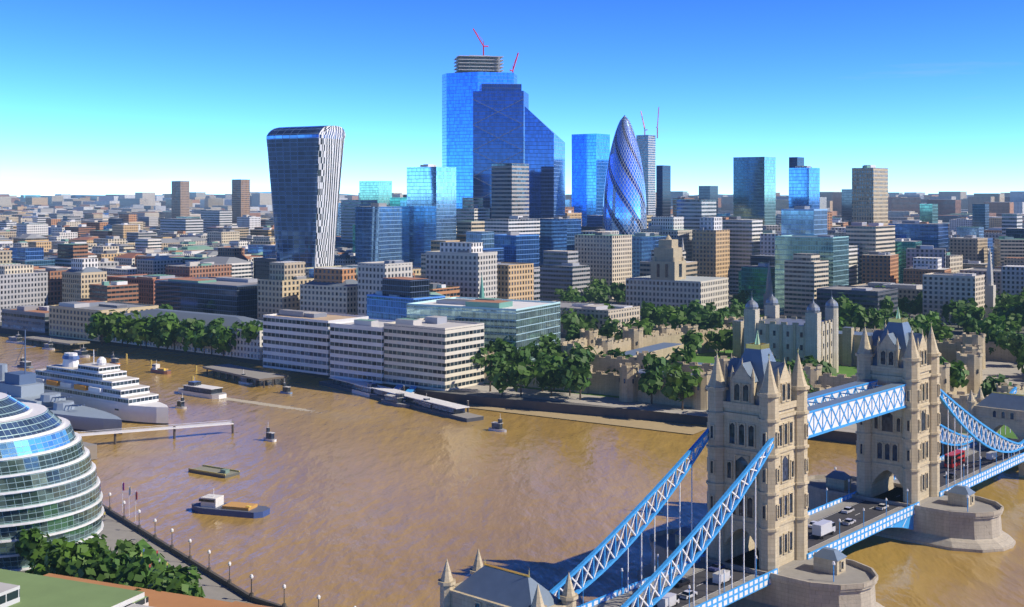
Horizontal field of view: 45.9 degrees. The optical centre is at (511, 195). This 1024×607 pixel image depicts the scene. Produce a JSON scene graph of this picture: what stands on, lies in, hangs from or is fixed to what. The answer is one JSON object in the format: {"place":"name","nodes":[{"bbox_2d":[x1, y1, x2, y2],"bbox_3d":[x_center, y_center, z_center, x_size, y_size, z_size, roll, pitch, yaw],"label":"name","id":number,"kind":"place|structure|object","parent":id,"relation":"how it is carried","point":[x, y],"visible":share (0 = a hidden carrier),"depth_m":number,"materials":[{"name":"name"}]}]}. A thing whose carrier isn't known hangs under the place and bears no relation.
{"place":"outdoors","nodes":[
{"label":"outdoors","id":0,"kind":"place"},
{"bbox_2d":[17,192,783,198],"bbox_3d":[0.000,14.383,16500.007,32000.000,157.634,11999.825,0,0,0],"label":"hills","id":1,"kind":"structure","parent":0,"point":[339,194],"depth_m":17307.78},
{"bbox_2d":[0,293,1023,602],"bbox_3d":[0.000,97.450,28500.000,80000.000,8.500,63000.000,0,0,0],"label":"ground","id":2,"kind":"structure","parent":0,"point":[488,399],"depth_m":552.64,"materials":[{"name":"grey concrete"}]},
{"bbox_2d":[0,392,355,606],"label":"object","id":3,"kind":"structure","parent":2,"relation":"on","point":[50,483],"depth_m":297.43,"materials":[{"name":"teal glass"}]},
{"bbox_2d":[0,333,1023,606],"bbox_3d":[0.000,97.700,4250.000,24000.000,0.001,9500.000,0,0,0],"label":"river thames","id":4,"kind":"structure","parent":2,"relation":"on","point":[368,501],"depth_m":397.84,"materials":[{"name":"liquid"}]},
{"bbox_2d":[0,330,121,433],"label":"warship","id":5,"kind":"object","parent":4,"relation":"on","point":[23,386],"visible":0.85,"depth_m":522.17,"materials":[{"name":"grey metal"}]},
{"bbox_2d":[35,349,167,424],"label":"cruise ship","id":6,"kind":"object","parent":4,"relation":"on","point":[103,385],"visible":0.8,"depth_m":534.85,"materials":[{"name":"white metal"}]},
{"bbox_2d":[6,335,506,518],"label":"piers and boats","id":7,"kind":"object","parent":4,"relation":"on","point":[215,504],"visible":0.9,"depth_m":560.79,"materials":[{"name":"white paint"}]},
{"bbox_2d":[221,398,315,412],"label":"clipper wake","id":8,"kind":"object","parent":4,"relation":"on","point":[261,403],"visible":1,"depth_m":565.24,"materials":[{"name":"liquid"}]},
{"bbox_2d":[0,164,1023,390],"bbox_3d":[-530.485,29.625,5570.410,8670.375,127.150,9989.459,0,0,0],"label":"city buildings","id":9,"kind":"structure","parent":2,"relation":"on","point":[391,296],"depth_m":1008.34,"materials":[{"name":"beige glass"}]},
{"bbox_2d":[12,276,1023,597],"bbox_3d":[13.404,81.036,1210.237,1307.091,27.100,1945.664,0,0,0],"label":"tree","id":10,"kind":"object","parent":2,"relation":"on","point":[98,560],"depth_m":657.85,"materials":[{"name":"green plant"}]},
{"bbox_2d":[160,28,1021,317],"bbox_3d":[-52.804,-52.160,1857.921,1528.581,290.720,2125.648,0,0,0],"label":"skyscrapers","id":11,"kind":"structure","parent":2,"relation":"on","point":[503,149],"depth_m":1306.97,"materials":[{"name":"blue glass"}]},
{"bbox_2d":[626,235,728,317],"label":"building","id":12,"kind":"structure","parent":2,"relation":"on","point":[667,281],"depth_m":908.90,"materials":[{"name":"stone"}]},
{"bbox_2d":[438,308,1023,606],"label":"bridge","id":13,"kind":"structure","parent":2,"relation":"on","point":[782,529],"depth_m":293.76,"materials":[{"name":"stone"}]},
{"bbox_2d":[452,294,1023,444],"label":"tower of london","id":14,"kind":"structure","parent":2,"relation":"on","point":[811,332],"depth_m":610.23,"materials":[{"name":"stone"}]},
{"bbox_2d":[0,0,1023,196],"label":"sky","id":15,"kind":"structure","parent":0,"point":[98,97],"materials":[{"name":"blue"}]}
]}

